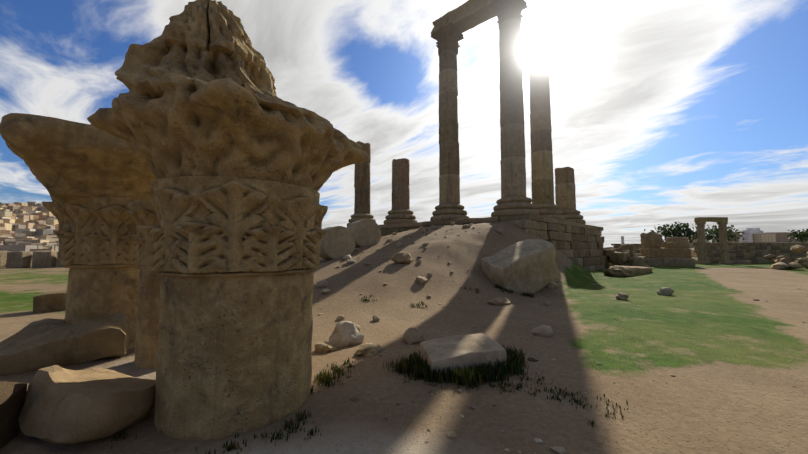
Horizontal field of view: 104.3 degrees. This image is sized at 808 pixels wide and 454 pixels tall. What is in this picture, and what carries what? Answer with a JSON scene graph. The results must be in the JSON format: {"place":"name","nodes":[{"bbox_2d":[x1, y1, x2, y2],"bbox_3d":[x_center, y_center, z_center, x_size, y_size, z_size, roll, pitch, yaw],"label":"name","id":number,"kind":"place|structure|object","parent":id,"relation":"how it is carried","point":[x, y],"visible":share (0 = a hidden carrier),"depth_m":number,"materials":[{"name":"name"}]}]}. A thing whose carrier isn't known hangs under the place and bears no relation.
{"place":"outdoors","nodes":[
{"label":"outdoors","id":0,"kind":"place"},
{"bbox_2d":[0,213,807,453],"bbox_3d":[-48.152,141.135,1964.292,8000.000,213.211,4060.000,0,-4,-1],"label":"ground","id":1,"kind":"structure","parent":0,"point":[714,338],"depth_m":4.59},
{"bbox_2d":[0,250,66,312],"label":"blocks","id":2,"kind":"structure","parent":1,"relation":"on","point":[50,301],"depth_m":27.43,"materials":[{"name":"stone"}]},
{"bbox_2d":[0,0,368,440],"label":"column capitals","id":3,"kind":"object","parent":1,"relation":"on","point":[184,179],"visible":1,"depth_m":2.99,"materials":[{"name":"stone"}]},
{"bbox_2d":[0,219,674,448],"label":"boulders","id":4,"kind":"object","parent":1,"relation":"on","point":[55,403],"visible":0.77,"depth_m":4.30,"materials":[{"name":"beige stone"}]},
{"bbox_2d":[111,285,627,453],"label":"grass tufts","id":5,"kind":"object","parent":1,"relation":"on","point":[414,366],"visible":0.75,"depth_m":3.93,"materials":[{"name":"green plant"}]},
{"bbox_2d":[0,202,807,257],"bbox_3d":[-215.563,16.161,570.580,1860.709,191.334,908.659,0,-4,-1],"label":"city buildings","id":6,"kind":"structure","parent":1,"relation":"on","point":[40,219],"depth_m":452.52,"materials":[{"name":"beige stone"}]},
{"bbox_2d":[12,224,806,453],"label":"pebbles","id":7,"kind":"object","parent":1,"relation":"on","point":[453,435],"visible":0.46,"depth_m":3.40,"materials":[{"name":"stone"}]},
{"bbox_2d":[320,215,608,270],"bbox_3d":[3.456,2.288,30.686,25.788,4.223,15.927,-4,-5,41],"label":"temple podium","id":8,"kind":"object","parent":1,"relation":"on","point":[582,245],"visible":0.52,"depth_m":22.08,"materials":[{"name":"stone"}]},
{"bbox_2d":[347,141,375,225],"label":"column","id":9,"kind":"structure","parent":8,"relation":"on","point":[362,190],"depth_m":28.73,"materials":[{"name":"stone"}]},
{"bbox_2d":[383,158,416,223],"bbox_3d":[-0.281,-2.875,26.215,2.837,5.500,2.836,0,-4,-1],"label":"broken column","id":10,"kind":"object","parent":8,"relation":"on","point":[400,212],"visible":0.94,"depth_m":25.56,"materials":[{"name":"stone"}]},
{"bbox_2d":[430,23,468,220],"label":"column","id":11,"kind":"structure","parent":8,"relation":"on","point":[449,36],"depth_m":22.85,"materials":[{"name":"stone"}]},
{"bbox_2d":[431,0,496,35],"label":"architrave","id":12,"kind":"object","parent":11,"relation":"on","point":[468,15],"visible":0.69,"depth_m":22.41,"materials":[{"name":"stone"}]},
{"bbox_2d":[490,0,538,216],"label":"column","id":13,"kind":"structure","parent":8,"relation":"on","point":[514,200],"depth_m":19.70,"materials":[{"name":"stone"}]},
{"bbox_2d":[530,59,564,220],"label":"column","id":14,"kind":"structure","parent":8,"relation":"on","point":[542,184],"depth_m":22.88,"materials":[{"name":"stone"}]},
{"bbox_2d":[555,167,585,223],"bbox_3d":[13.565,-2.560,26.428,2.836,4.900,2.836,0,-4,-1],"label":"broken column","id":15,"kind":"object","parent":8,"relation":"on","point":[565,198],"visible":0.73,"depth_m":25.79,"materials":[{"name":"stone"}]},
{"bbox_2d":[602,231,807,276],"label":"ruined stone walls","id":16,"kind":"structure","parent":1,"relation":"on","point":[654,250],"depth_m":29.80,"materials":[{"name":"stone"}]},
{"bbox_2d":[694,217,731,263],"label":"gate","id":17,"kind":"structure","parent":1,"relation":"on","point":[700,222],"depth_m":34.33,"materials":[{"name":"stone"}]},
{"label":"tree wood","id":18,"kind":"object","parent":1,"relation":"on","visible":0},
{"bbox_2d":[644,222,711,242],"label":"tree leaves","id":19,"kind":"object","parent":18,"relation":"attached to","point":[678,230],"visible":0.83,"depth_m":41.05,"materials":[{"name":"green plant"}]},
{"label":"tree wood","id":20,"kind":"object","parent":1,"relation":"on","visible":0},
{"bbox_2d":[696,225,745,241],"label":"tree leaves","id":21,"kind":"object","parent":20,"relation":"attached to","point":[714,230],"visible":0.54,"depth_m":43.24,"materials":[{"name":"green plant"}]},
{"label":"tree wood","id":22,"kind":"object","parent":1,"relation":"on","visible":0},
{"bbox_2d":[787,228,807,242],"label":"tree","id":23,"kind":"object","parent":22,"relation":"attached to","point":[802,236],"visible":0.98,"depth_m":45.88,"materials":[{"name":"green plant"}]},
{"bbox_2d":[0,0,807,247],"label":"sky","id":24,"kind":"structure","parent":0,"point":[663,112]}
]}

